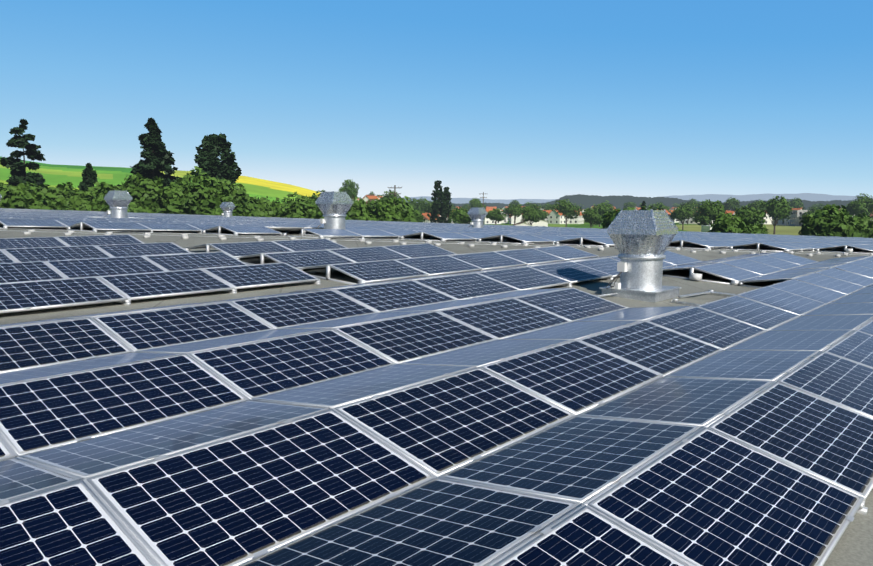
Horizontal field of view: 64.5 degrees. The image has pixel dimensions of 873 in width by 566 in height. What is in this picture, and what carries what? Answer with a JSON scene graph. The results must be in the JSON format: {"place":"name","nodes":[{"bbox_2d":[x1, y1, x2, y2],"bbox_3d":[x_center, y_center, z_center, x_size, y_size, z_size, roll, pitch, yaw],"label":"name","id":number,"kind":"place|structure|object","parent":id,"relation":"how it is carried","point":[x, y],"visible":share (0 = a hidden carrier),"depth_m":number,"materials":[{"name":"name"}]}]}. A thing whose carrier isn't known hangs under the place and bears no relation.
{"place":"outdoors","nodes":[
{"label":"outdoors","id":0,"kind":"place"},
{"bbox_2d":[0,157,801,234],"bbox_3d":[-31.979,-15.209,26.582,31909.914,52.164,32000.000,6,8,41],"label":"grass field","id":1,"kind":"structure","parent":0,"point":[54,175],"depth_m":403.22,"materials":[{"name":"green plant"}]},
{"bbox_2d":[0,117,646,222],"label":"conifer trees","id":2,"kind":"object","parent":1,"relation":"on","point":[207,160],"depth_m":136.68,"materials":[{"name":"green plant"}]},
{"bbox_2d":[0,166,872,237],"bbox_3d":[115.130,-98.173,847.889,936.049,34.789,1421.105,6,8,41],"label":"broadleaf trees","id":3,"kind":"object","parent":1,"relation":"on","point":[202,195],"depth_m":118.26,"materials":[{"name":"green plant"}]},
{"bbox_2d":[388,185,486,224],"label":"utility poles","id":4,"kind":"object","parent":1,"relation":"on","point":[395,193],"visible":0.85,"depth_m":128.69,"materials":[{"name":"brown wood"}]},
{"bbox_2d":[356,195,872,231],"bbox_3d":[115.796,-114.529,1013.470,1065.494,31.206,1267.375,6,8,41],"label":"village houses","id":5,"kind":"structure","parent":1,"relation":"on","point":[795,219],"depth_m":429.26,"materials":[{"name":"white"}]},
{"bbox_2d":[0,228,872,254],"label":"lightning conductor wire","id":6,"kind":"object","parent":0,"point":[394,239],"visible":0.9,"depth_m":20.14,"materials":[{"name":"silver metal"}]},
{"bbox_2d":[0,0,872,199],"label":"sky","id":7,"kind":"structure","parent":0,"point":[500,99],"materials":[{"name":"blue"}]},
{"bbox_2d":[402,193,872,203],"bbox_3d":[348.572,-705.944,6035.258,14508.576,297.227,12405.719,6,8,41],"label":"distant hills","id":8,"kind":"structure","parent":0,"point":[811,197],"depth_m":10101.51,"materials":[{"name":"blue"}]},
{"bbox_2d":[450,194,872,209],"bbox_3d":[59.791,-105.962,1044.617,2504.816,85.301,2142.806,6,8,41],"label":"wooded hills","id":9,"kind":"structure","parent":0,"point":[588,201],"depth_m":1823.37,"materials":[{"name":"green plant"}]},
{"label":"building walls","id":10,"kind":"object","parent":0,"visible":0},
{"bbox_2d":[0,225,872,565],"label":"flat roof","id":11,"kind":"structure","parent":10,"relation":"on","point":[854,545],"depth_m":13.55,"materials":[{"name":"grey concrete"}]},
{"bbox_2d":[104,190,132,217],"bbox_3d":[-14.817,-3.511,32.077,1.060,1.559,1.224,6,8,41],"label":"roof ventilator","id":12,"kind":"object","parent":11,"relation":"on","point":[118,202],"visible":0.62,"depth_m":31.84,"materials":[{"name":"metal"}]},
{"bbox_2d":[220,202,234,216],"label":"roof ventilator","id":13,"kind":"object","parent":11,"relation":"on","point":[227,208],"visible":0.77,"depth_m":57.20,"materials":[{"name":"metal"}]},
{"bbox_2d":[314,191,352,235],"bbox_3d":[-3.532,-2.338,23.566,1.060,1.559,1.224,6,8,41],"label":"roof ventilator","id":14,"kind":"object","parent":11,"relation":"on","point":[334,207],"visible":0.75,"depth_m":23.32,"materials":[{"name":"metal"}]},
{"bbox_2d":[0,208,872,565],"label":"pv modules","id":15,"kind":"structure","parent":11,"relation":"on","point":[486,464],"depth_m":5.30,"materials":[{"name":"blue glass"}]},
{"bbox_2d":[0,208,872,565],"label":"panel mounting frame","id":16,"kind":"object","parent":11,"relation":"on","point":[862,510],"depth_m":9.57,"materials":[{"name":"silver metal"}]},
{"bbox_2d":[23,229,872,256],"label":"lightning conductor holders","id":17,"kind":"object","parent":11,"relation":"on","point":[220,237],"visible":0.81,"depth_m":20.19,"materials":[{"name":"grey concrete"}]},
{"bbox_2d":[467,207,487,227],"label":"roof ventilator","id":18,"kind":"object","parent":11,"relation":"on","point":[477,216],"visible":0.69,"depth_m":43.53,"materials":[{"name":"metal"}]},
{"bbox_2d":[599,209,681,301],"bbox_3d":[3.590,-0.518,12.223,1.060,1.559,1.224,6,8,41],"label":"roof ventilator","id":19,"kind":"object","parent":11,"relation":"on","point":[642,239],"visible":1,"depth_m":11.99,"materials":[{"name":"metal"}]},
{"bbox_2d":[595,291,735,297],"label":"ventilator conduits","id":20,"kind":"object","parent":11,"relation":"on","point":[695,294],"visible":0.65,"depth_m":12.49,"materials":[{"name":"metal"}]}
]}

